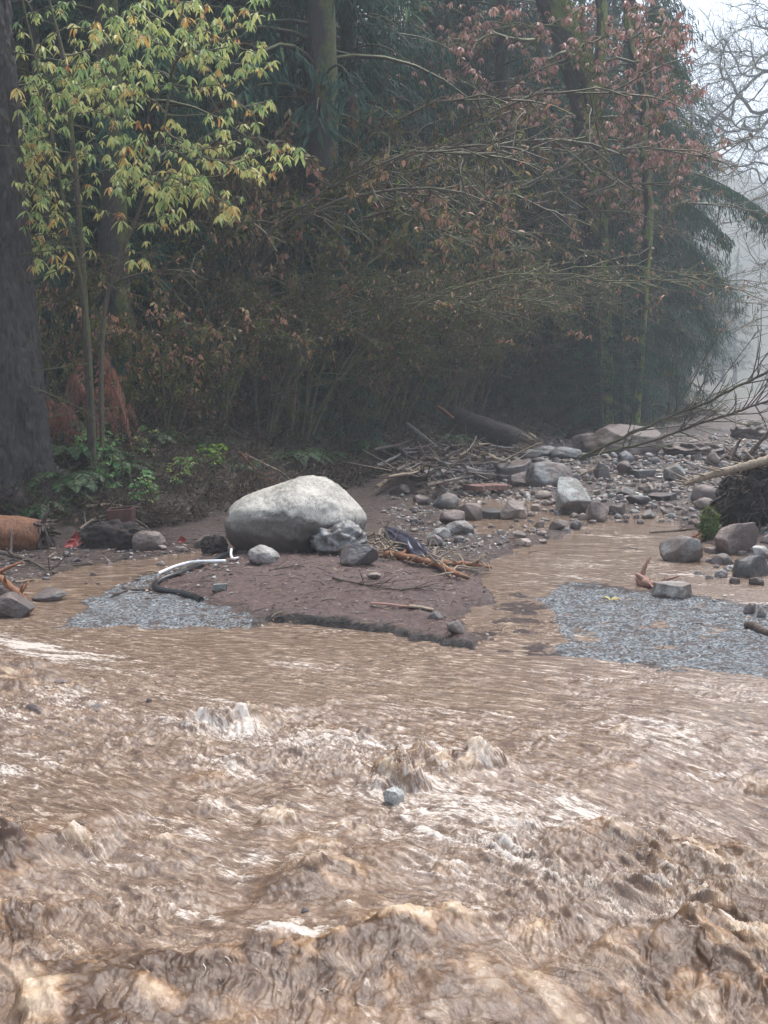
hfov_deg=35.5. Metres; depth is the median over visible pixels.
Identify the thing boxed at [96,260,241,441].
vine maple bush
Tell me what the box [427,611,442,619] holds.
rock
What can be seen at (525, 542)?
stone
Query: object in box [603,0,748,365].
conifer tree
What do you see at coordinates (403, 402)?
vine maple bush
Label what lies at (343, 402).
vine maple bush
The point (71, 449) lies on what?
sword fern
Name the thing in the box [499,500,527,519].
rock
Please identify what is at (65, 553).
stone
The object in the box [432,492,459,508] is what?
rock
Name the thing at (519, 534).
stone
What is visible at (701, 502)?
rock
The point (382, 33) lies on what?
conifer tree
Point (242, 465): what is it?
sword fern
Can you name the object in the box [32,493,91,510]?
sword fern
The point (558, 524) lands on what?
rock
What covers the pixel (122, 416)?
bracken fern
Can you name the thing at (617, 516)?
stone
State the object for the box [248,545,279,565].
rock
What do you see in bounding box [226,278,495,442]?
vine maple bush
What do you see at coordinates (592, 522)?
stone
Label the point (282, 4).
conifer tree
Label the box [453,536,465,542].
stone
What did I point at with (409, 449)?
driftwood stick
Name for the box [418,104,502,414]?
conifer tree
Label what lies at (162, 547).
rock
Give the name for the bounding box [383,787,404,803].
rock
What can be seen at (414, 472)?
driftwood stick
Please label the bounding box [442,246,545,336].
vine maple bush
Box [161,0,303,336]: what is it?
conifer tree
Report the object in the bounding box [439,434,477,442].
sword fern
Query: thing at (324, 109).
conifer tree
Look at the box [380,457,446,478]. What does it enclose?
driftwood stick
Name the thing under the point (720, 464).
rock
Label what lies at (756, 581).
stone
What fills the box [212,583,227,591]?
rock
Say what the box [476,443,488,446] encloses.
driftwood stick
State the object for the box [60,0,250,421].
conifer tree
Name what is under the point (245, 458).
branch
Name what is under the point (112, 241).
conifer tree
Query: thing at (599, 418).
conifer tree
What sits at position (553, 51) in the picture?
conifer tree
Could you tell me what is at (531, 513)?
stone
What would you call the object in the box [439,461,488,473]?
driftwood stick
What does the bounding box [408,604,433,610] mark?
plank
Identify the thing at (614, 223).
conifer tree
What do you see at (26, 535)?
log
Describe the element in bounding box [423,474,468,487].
driftwood stick
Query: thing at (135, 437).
salmonberry bush
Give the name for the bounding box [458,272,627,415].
vine maple bush
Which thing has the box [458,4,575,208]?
conifer tree
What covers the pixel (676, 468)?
rock
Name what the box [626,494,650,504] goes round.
rock
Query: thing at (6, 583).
branch
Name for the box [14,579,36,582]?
branch
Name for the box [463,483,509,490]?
plank
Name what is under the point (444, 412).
plank
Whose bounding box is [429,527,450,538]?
rock
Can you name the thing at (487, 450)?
driftwood stick
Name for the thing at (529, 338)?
vine maple bush
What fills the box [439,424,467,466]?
driftwood stick
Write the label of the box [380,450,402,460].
driftwood stick
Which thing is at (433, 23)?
conifer tree
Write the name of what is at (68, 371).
vine maple bush
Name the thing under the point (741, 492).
root ball
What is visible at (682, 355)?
vine maple bush
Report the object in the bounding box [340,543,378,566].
rock
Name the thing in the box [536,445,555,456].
rock
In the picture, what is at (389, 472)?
driftwood stick
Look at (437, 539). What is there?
rock
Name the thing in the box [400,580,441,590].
branch
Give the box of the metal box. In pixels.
[106,506,135,521]
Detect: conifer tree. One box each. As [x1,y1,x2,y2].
[11,0,135,423]
[11,0,220,382]
[11,0,280,423]
[12,0,146,431]
[12,0,184,405]
[25,0,223,370]
[49,67,138,392]
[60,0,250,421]
[62,0,271,279]
[64,0,180,131]
[72,0,305,322]
[98,0,209,368]
[130,46,228,412]
[134,0,386,388]
[140,0,511,434]
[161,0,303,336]
[202,40,291,407]
[204,0,447,327]
[212,0,364,130]
[240,36,305,410]
[241,0,481,392]
[267,186,341,446]
[280,0,474,278]
[293,139,388,448]
[299,1,409,120]
[357,0,484,180]
[358,0,497,343]
[360,0,531,240]
[388,0,560,397]
[392,92,458,405]
[410,0,557,380]
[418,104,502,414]
[419,0,585,405]
[441,0,577,237]
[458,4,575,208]
[465,120,526,404]
[467,0,635,405]
[467,167,541,414]
[504,174,570,416]
[507,127,566,402]
[515,0,581,208]
[518,0,622,376]
[522,21,582,399]
[542,240,615,437]
[556,0,735,405]
[558,208,643,438]
[562,0,658,274]
[564,159,662,425]
[568,0,622,194]
[569,2,685,416]
[581,192,665,425]
[589,0,688,344]
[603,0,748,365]
[609,0,767,426]
[618,227,682,429]
[630,18,744,407]
[637,0,722,344]
[641,74,704,386]
[679,106,730,390]
[692,290,728,384]
[692,306,728,383]
[710,253,746,382]
[719,248,761,382]
[760,356,767,396]
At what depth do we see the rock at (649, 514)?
16.87 m
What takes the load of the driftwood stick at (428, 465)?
on the ground
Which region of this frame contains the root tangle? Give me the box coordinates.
[33,504,61,549]
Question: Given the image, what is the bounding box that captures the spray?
[0,652,767,1023]
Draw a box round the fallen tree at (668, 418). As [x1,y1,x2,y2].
[579,289,767,459]
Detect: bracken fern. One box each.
[46,394,84,458]
[57,353,133,458]
[99,399,140,448]
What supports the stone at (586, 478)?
on the ground
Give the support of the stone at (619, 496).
on the ground
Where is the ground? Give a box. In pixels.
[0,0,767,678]
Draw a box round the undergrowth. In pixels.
[0,373,722,534]
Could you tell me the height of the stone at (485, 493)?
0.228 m
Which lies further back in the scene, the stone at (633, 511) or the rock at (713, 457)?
the rock at (713, 457)
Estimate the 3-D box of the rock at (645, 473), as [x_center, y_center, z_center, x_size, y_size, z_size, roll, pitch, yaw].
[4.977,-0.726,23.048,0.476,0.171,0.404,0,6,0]
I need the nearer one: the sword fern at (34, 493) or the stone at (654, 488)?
the sword fern at (34, 493)
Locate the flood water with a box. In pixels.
[0,495,767,1023]
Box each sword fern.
[0,500,69,518]
[24,466,112,492]
[27,485,68,501]
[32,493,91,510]
[41,485,92,501]
[52,442,125,459]
[73,447,140,461]
[93,459,156,474]
[96,425,171,438]
[115,430,194,443]
[180,435,224,449]
[228,462,269,472]
[263,447,336,465]
[313,451,349,460]
[336,438,391,454]
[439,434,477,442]
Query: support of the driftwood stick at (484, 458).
on the ground
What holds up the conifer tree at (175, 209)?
on the ground
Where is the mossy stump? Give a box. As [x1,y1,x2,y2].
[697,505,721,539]
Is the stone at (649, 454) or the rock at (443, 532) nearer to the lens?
the rock at (443, 532)
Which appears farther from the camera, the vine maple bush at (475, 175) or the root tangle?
the vine maple bush at (475, 175)
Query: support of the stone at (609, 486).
on the ground
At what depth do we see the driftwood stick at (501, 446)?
26.36 m
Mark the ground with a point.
(174, 610)
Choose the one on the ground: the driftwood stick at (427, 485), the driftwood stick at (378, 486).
the driftwood stick at (378, 486)
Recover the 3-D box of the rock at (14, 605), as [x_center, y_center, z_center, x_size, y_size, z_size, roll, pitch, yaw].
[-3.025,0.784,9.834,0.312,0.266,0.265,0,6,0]
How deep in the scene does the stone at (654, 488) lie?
19.87 m
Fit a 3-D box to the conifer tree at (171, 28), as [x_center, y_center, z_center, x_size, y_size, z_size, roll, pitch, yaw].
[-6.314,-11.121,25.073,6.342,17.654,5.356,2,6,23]
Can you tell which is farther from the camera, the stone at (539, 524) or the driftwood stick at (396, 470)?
the driftwood stick at (396, 470)
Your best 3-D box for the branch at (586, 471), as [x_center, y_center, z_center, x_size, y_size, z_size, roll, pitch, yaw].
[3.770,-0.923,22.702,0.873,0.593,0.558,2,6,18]
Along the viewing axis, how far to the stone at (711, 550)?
13.45 m
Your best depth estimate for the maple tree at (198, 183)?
15.71 m
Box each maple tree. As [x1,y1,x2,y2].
[10,0,306,470]
[338,0,731,432]
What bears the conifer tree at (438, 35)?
on the ground
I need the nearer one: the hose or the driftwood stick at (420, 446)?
the hose
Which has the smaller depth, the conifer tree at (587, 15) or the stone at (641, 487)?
the stone at (641, 487)
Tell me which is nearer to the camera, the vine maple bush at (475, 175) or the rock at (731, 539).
the rock at (731, 539)
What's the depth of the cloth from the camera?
12.62 m
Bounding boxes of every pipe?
[157,559,225,574]
[230,548,238,559]
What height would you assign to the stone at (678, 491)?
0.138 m
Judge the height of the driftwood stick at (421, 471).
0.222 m
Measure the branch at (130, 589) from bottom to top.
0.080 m
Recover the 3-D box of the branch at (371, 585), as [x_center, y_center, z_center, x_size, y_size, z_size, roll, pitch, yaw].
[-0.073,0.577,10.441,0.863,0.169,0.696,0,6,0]
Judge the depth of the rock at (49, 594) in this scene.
10.51 m
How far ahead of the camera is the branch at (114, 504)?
15.52 m
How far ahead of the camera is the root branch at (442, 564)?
12.05 m
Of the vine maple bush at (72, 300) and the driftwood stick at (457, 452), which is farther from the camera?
the driftwood stick at (457, 452)
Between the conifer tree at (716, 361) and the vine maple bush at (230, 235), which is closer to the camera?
the vine maple bush at (230, 235)
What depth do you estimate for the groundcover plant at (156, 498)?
15.93 m
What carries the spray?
on the flood water
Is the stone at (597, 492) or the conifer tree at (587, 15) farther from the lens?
the conifer tree at (587, 15)
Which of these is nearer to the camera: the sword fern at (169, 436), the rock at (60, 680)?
the rock at (60, 680)
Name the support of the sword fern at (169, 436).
on the ground
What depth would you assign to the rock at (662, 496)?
19.07 m
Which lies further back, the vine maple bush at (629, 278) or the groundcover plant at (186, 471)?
the vine maple bush at (629, 278)
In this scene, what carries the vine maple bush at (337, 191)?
on the ground
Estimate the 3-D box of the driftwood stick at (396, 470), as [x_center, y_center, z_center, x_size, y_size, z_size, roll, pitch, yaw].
[0.584,-1.123,21.334,0.591,0.601,4.750,2,6,16]
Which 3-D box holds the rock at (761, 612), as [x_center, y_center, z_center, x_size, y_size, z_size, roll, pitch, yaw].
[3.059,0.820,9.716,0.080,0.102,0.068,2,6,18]
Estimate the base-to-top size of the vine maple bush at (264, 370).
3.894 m
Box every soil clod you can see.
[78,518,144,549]
[199,534,227,555]
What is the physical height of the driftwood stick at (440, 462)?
0.682 m
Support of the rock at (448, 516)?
on the ground
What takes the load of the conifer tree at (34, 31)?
on the ground
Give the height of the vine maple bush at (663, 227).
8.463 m
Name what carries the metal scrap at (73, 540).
on the ground
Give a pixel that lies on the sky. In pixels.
(705, 8)
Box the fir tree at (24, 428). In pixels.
[0,0,133,521]
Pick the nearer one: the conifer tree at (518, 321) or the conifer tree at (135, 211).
the conifer tree at (135, 211)
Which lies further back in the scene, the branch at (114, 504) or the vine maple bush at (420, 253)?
the vine maple bush at (420, 253)
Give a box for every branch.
[0,527,80,573]
[0,561,29,598]
[9,550,97,567]
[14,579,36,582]
[78,512,106,529]
[85,503,158,522]
[106,585,150,596]
[135,519,155,530]
[239,451,279,481]
[244,453,306,479]
[269,551,311,570]
[326,570,424,589]
[367,519,491,580]
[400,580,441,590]
[580,448,604,475]
[635,556,679,587]
[649,524,694,532]
[744,621,767,635]
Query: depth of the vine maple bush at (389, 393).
28.32 m
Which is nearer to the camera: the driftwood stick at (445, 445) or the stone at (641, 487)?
the stone at (641, 487)
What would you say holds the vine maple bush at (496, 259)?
on the ground
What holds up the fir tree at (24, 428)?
on the ground
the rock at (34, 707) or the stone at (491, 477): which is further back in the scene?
the stone at (491, 477)
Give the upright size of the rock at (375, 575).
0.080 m
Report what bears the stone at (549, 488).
on the ground
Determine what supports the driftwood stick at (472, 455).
on the ground
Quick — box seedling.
[194,443,227,468]
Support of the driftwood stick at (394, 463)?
on the driftwood stick at (421, 471)
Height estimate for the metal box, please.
0.278 m
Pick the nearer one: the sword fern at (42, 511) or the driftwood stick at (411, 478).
the sword fern at (42, 511)
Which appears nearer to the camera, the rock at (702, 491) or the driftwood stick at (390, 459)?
the rock at (702, 491)
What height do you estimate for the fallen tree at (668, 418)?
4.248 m
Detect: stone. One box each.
[62,550,70,556]
[71,557,80,561]
[157,561,165,565]
[410,517,417,522]
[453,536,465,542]
[460,473,477,479]
[478,471,497,480]
[478,489,490,495]
[514,531,525,537]
[517,538,531,545]
[527,511,534,516]
[531,504,540,510]
[533,520,544,527]
[536,530,547,535]
[541,499,550,505]
[543,485,553,490]
[569,513,577,517]
[573,473,580,480]
[578,513,585,519]
[583,476,589,480]
[588,520,596,523]
[594,490,600,494]
[606,484,613,488]
[610,452,617,457]
[614,513,620,518]
[616,494,622,499]
[617,451,633,462]
[629,509,638,512]
[638,485,644,490]
[643,483,668,493]
[645,452,652,457]
[649,457,659,463]
[664,503,672,507]
[668,513,675,517]
[669,481,677,486]
[671,489,680,494]
[680,509,687,514]
[691,453,701,460]
[694,571,704,574]
[704,547,718,553]
[705,574,713,578]
[714,569,727,577]
[724,565,732,571]
[729,577,739,583]
[738,551,746,554]
[749,577,763,584]
[757,445,767,449]
[759,535,767,543]
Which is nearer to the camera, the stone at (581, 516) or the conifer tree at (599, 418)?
the stone at (581, 516)
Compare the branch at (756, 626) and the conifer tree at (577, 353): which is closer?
the branch at (756, 626)
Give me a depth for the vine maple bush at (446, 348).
25.77 m
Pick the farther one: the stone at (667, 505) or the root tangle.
the stone at (667, 505)
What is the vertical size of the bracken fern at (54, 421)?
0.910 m
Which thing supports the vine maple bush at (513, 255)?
on the ground
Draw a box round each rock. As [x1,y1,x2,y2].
[0,592,35,617]
[25,703,43,713]
[32,587,67,601]
[54,678,69,683]
[90,705,103,711]
[131,530,165,550]
[158,545,166,549]
[174,546,186,550]
[194,534,208,546]
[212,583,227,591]
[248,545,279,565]
[301,906,308,913]
[309,519,367,554]
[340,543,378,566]
[367,572,380,578]
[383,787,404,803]
[389,484,410,493]
[412,494,431,504]
[426,534,442,545]
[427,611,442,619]
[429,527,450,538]
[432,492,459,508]
[439,510,464,522]
[445,520,473,534]
[447,621,463,633]
[457,503,482,520]
[482,508,500,518]
[495,459,531,481]
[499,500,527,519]
[507,471,527,486]
[518,449,541,458]
[525,461,572,486]
[532,457,549,462]
[534,490,552,498]
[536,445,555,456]
[549,446,581,458]
[549,519,568,529]
[555,477,591,514]
[570,520,581,529]
[572,433,592,449]
[580,424,661,455]
[585,501,608,521]
[593,461,610,479]
[608,504,625,514]
[616,487,635,494]
[617,460,633,474]
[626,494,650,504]
[630,469,655,477]
[642,509,655,518]
[647,492,676,500]
[651,581,692,598]
[659,535,703,561]
[662,440,725,455]
[663,463,685,480]
[691,484,715,501]
[694,497,711,508]
[704,451,722,465]
[711,553,733,564]
[714,522,758,554]
[717,461,730,467]
[730,419,767,439]
[732,555,767,577]
[743,603,755,613]
[753,545,767,557]
[757,607,766,617]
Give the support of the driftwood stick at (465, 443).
on the driftwood stick
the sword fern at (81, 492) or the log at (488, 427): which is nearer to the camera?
the sword fern at (81, 492)
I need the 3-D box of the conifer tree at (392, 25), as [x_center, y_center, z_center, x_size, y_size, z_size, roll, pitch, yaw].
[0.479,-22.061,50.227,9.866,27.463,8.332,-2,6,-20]
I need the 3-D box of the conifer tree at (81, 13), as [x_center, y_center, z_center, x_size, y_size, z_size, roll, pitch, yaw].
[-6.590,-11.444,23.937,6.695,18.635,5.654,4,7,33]
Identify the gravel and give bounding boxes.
[0,403,767,673]
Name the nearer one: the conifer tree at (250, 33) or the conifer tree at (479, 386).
the conifer tree at (250, 33)
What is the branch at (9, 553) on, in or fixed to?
on the ground
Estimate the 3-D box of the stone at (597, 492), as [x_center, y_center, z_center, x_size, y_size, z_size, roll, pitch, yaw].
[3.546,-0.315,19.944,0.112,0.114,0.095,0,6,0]
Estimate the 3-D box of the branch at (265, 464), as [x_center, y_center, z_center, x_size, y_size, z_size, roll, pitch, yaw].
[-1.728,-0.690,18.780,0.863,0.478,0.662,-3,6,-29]
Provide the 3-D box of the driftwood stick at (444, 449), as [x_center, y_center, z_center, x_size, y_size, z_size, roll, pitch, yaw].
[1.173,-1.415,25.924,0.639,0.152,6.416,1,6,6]
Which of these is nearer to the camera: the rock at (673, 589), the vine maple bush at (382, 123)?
the rock at (673, 589)
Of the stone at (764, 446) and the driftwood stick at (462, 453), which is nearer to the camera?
the driftwood stick at (462, 453)
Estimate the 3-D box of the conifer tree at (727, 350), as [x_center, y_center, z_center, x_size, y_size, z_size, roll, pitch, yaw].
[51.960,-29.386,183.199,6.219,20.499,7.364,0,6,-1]
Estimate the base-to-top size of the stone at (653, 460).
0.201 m
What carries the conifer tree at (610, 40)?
on the ground
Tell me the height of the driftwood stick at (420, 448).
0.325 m
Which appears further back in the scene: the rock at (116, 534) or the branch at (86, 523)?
the branch at (86, 523)
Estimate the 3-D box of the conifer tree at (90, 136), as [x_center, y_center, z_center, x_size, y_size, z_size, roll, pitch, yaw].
[-5.681,-5.189,22.569,2.399,6.558,2.122,-3,6,-25]
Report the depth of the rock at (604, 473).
22.42 m
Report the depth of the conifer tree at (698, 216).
45.12 m
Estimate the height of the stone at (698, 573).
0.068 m
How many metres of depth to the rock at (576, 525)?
15.58 m
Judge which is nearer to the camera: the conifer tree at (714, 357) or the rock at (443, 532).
the rock at (443, 532)
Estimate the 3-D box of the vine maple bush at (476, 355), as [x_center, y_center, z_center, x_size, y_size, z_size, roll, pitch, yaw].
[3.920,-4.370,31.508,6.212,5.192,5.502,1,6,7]
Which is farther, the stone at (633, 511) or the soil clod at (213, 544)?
the stone at (633, 511)
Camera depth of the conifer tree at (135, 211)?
24.54 m
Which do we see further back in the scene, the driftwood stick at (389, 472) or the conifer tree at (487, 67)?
the conifer tree at (487, 67)
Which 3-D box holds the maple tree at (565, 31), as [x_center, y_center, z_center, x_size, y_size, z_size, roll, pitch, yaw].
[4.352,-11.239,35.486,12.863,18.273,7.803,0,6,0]
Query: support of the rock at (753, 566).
on the ground
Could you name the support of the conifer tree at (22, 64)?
on the ground
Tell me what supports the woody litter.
on the ground
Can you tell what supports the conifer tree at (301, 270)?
on the ground
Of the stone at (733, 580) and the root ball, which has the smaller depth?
the stone at (733, 580)
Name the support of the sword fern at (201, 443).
on the ground
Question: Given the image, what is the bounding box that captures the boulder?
[225,475,366,553]
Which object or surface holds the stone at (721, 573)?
on the ground
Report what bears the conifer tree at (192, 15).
on the ground
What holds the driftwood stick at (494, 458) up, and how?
on the driftwood stick at (484, 458)
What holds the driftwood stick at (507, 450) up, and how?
on the driftwood stick
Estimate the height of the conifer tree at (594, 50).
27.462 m
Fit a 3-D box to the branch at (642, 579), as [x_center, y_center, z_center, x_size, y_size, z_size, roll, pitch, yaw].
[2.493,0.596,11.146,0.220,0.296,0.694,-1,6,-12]
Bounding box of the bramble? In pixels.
[54,402,158,494]
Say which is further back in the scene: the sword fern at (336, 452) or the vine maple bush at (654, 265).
the vine maple bush at (654, 265)
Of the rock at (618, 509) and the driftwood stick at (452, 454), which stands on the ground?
the rock at (618, 509)
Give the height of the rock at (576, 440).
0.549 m
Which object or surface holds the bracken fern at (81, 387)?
on the ground
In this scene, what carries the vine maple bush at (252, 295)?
on the ground
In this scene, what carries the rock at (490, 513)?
on the ground
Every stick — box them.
[342,461,426,477]
[360,457,422,475]
[362,449,401,473]
[372,439,414,450]
[374,461,413,490]
[375,453,400,466]
[379,459,408,466]
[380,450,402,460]
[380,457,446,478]
[380,464,434,478]
[383,465,427,472]
[387,442,414,451]
[392,430,452,473]
[393,439,441,452]
[395,446,418,453]
[397,451,425,464]
[399,453,425,470]
[404,464,450,488]
[406,419,435,448]
[406,422,440,450]
[408,458,463,481]
[413,447,453,465]
[414,463,472,486]
[415,439,435,461]
[417,444,439,469]
[418,449,453,459]
[422,460,502,474]
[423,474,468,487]
[424,445,449,452]
[424,450,459,460]
[425,440,478,452]
[425,461,438,466]
[434,450,499,462]
[435,436,494,449]
[435,469,458,475]
[436,436,507,478]
[437,445,482,466]
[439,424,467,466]
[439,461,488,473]
[440,453,455,458]
[442,436,469,446]
[444,462,501,467]
[449,441,476,458]
[454,455,505,460]
[458,437,484,456]
[460,465,495,472]
[461,450,499,463]
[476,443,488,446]
[478,440,523,459]
[479,441,542,462]
[481,435,542,460]
[486,427,522,452]
[486,443,539,453]
[488,444,517,447]
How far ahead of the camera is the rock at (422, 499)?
18.50 m
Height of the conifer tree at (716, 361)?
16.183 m
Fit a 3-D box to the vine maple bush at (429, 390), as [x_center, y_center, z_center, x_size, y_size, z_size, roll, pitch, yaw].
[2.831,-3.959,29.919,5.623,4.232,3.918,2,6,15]
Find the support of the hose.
on the ground
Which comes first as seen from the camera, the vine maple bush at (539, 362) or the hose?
the hose
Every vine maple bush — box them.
[33,231,207,394]
[39,305,158,435]
[54,282,182,431]
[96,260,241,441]
[128,108,569,395]
[131,262,322,436]
[134,113,540,415]
[146,257,421,425]
[162,142,468,278]
[165,96,473,420]
[177,56,572,395]
[215,263,344,419]
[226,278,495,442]
[233,248,470,425]
[241,50,691,349]
[260,130,523,407]
[266,154,667,444]
[298,258,519,443]
[322,278,577,440]
[344,155,731,432]
[347,245,578,434]
[358,328,423,414]
[376,180,721,428]
[389,103,760,362]
[390,156,736,391]
[391,221,550,399]
[400,316,483,406]
[407,264,608,419]
[424,250,648,424]
[432,182,767,414]
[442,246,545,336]
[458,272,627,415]
[471,321,555,382]
[480,178,767,390]
[502,286,667,407]
[527,275,715,405]
[556,241,767,393]
[556,270,656,374]
[629,292,766,388]
[655,328,710,385]
[681,264,767,393]
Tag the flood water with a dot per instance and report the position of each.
(192, 887)
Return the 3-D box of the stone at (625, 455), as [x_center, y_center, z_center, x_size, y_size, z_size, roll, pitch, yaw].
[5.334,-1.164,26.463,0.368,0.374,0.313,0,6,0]
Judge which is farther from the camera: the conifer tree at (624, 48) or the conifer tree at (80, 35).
the conifer tree at (624, 48)
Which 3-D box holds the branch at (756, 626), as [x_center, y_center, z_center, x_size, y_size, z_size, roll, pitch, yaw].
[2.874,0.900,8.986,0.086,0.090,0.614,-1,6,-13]
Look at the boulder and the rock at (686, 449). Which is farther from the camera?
the rock at (686, 449)
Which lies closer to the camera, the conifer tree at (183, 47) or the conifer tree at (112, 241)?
the conifer tree at (112, 241)
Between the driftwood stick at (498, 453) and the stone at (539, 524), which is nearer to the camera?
the stone at (539, 524)
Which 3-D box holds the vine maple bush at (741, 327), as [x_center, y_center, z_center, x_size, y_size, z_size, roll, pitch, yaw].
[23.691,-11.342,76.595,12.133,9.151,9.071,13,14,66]
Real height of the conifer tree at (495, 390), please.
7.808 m
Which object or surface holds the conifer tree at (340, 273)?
on the ground
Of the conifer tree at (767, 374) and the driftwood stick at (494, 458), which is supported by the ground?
the conifer tree at (767, 374)
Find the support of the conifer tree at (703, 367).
on the ground
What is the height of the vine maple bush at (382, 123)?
7.309 m
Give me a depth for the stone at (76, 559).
12.64 m
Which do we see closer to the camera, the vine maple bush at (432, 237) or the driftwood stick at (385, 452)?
the driftwood stick at (385, 452)
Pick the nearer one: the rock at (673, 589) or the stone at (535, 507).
the rock at (673, 589)
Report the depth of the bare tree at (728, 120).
95.91 m
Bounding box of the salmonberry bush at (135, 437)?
[78,401,158,455]
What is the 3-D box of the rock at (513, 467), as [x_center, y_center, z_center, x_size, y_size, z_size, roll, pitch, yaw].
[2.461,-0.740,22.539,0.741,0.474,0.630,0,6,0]
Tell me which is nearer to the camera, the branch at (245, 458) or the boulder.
the boulder
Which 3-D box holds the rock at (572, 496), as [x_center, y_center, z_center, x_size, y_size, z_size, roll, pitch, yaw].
[2.754,-0.168,17.560,0.529,0.699,0.603,0,6,0]
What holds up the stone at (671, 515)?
on the flood water
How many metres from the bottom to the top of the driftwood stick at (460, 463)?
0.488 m
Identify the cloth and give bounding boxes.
[384,525,440,570]
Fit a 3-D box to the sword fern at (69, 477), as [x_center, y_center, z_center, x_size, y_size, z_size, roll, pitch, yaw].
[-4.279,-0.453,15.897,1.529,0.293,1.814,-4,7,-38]
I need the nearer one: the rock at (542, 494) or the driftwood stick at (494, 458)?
the rock at (542, 494)
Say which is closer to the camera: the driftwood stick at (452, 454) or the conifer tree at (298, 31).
the driftwood stick at (452, 454)
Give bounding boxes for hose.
[152,548,236,601]
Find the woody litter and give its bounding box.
[0,400,767,671]
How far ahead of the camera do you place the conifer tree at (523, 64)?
46.38 m
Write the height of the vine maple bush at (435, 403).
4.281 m
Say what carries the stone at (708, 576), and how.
on the flood water
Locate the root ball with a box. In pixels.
[665,431,767,529]
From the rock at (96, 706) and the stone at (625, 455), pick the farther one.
the stone at (625, 455)
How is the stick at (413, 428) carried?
on the driftwood stick
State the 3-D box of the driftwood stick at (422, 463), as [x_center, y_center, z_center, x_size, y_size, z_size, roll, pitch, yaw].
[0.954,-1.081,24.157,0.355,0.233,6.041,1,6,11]
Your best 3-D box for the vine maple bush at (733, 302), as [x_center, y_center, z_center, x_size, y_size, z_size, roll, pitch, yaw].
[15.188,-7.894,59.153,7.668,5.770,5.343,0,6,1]
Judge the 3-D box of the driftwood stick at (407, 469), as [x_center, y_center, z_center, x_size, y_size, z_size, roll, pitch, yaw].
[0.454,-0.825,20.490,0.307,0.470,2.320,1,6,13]
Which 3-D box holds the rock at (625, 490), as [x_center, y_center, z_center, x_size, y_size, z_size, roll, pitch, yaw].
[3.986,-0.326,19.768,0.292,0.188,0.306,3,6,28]
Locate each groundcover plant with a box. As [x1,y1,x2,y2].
[128,477,158,505]
[165,456,197,485]
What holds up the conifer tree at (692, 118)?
on the ground
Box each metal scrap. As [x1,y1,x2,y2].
[64,532,83,547]
[177,536,186,542]
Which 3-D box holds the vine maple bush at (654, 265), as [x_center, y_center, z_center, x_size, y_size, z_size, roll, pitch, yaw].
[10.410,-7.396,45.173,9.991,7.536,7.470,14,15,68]
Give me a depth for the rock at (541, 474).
21.25 m
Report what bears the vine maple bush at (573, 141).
on the ground
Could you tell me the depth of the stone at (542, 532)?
14.76 m
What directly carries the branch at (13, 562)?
on the ground
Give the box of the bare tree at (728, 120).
[662,0,767,295]
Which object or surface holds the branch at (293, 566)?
on the ground
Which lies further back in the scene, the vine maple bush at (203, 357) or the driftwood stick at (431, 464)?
the driftwood stick at (431, 464)
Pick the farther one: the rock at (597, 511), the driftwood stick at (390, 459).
the driftwood stick at (390, 459)
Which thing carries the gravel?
on the ground
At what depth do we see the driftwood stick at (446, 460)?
22.56 m
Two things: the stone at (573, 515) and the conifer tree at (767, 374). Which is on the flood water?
the stone at (573, 515)
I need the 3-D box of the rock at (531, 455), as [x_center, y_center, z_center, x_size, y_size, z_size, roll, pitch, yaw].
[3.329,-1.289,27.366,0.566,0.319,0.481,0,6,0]
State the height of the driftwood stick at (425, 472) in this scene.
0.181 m
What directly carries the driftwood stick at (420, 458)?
on the driftwood stick
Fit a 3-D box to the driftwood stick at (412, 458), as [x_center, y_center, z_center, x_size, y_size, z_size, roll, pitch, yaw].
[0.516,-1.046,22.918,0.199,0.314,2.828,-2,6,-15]
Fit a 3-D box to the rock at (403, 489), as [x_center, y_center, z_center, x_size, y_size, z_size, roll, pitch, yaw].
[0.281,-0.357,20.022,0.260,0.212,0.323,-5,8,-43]
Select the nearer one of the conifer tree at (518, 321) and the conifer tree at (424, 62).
the conifer tree at (424, 62)
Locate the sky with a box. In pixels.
[520,0,767,170]
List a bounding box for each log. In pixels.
[0,515,54,550]
[441,405,537,451]
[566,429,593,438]
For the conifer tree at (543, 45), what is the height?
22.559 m
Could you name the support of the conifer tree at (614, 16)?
on the ground
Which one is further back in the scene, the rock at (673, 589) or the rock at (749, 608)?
the rock at (673, 589)
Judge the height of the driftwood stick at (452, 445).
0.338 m
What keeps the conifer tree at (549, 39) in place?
on the ground
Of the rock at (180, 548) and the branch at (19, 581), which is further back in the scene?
the rock at (180, 548)
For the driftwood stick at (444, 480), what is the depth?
19.66 m
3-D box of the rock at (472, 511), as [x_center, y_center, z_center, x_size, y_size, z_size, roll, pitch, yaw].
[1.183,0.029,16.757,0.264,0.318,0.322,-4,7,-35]
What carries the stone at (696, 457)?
on the ground
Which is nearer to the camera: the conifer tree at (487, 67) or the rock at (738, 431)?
the rock at (738, 431)
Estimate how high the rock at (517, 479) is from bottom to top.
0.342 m
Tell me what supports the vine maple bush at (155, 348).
on the ground
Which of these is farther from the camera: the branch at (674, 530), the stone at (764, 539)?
the branch at (674, 530)
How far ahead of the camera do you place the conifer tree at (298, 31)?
31.84 m
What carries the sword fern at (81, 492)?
on the ground
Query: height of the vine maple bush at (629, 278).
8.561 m
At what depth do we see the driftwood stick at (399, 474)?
19.43 m
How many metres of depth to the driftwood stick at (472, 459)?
23.85 m
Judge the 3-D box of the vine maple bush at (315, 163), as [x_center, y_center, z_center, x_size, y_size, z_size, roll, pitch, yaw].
[-1.209,-4.541,24.553,8.690,6.540,6.055,-2,6,-20]
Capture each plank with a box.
[370,602,409,607]
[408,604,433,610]
[435,405,453,418]
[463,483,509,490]

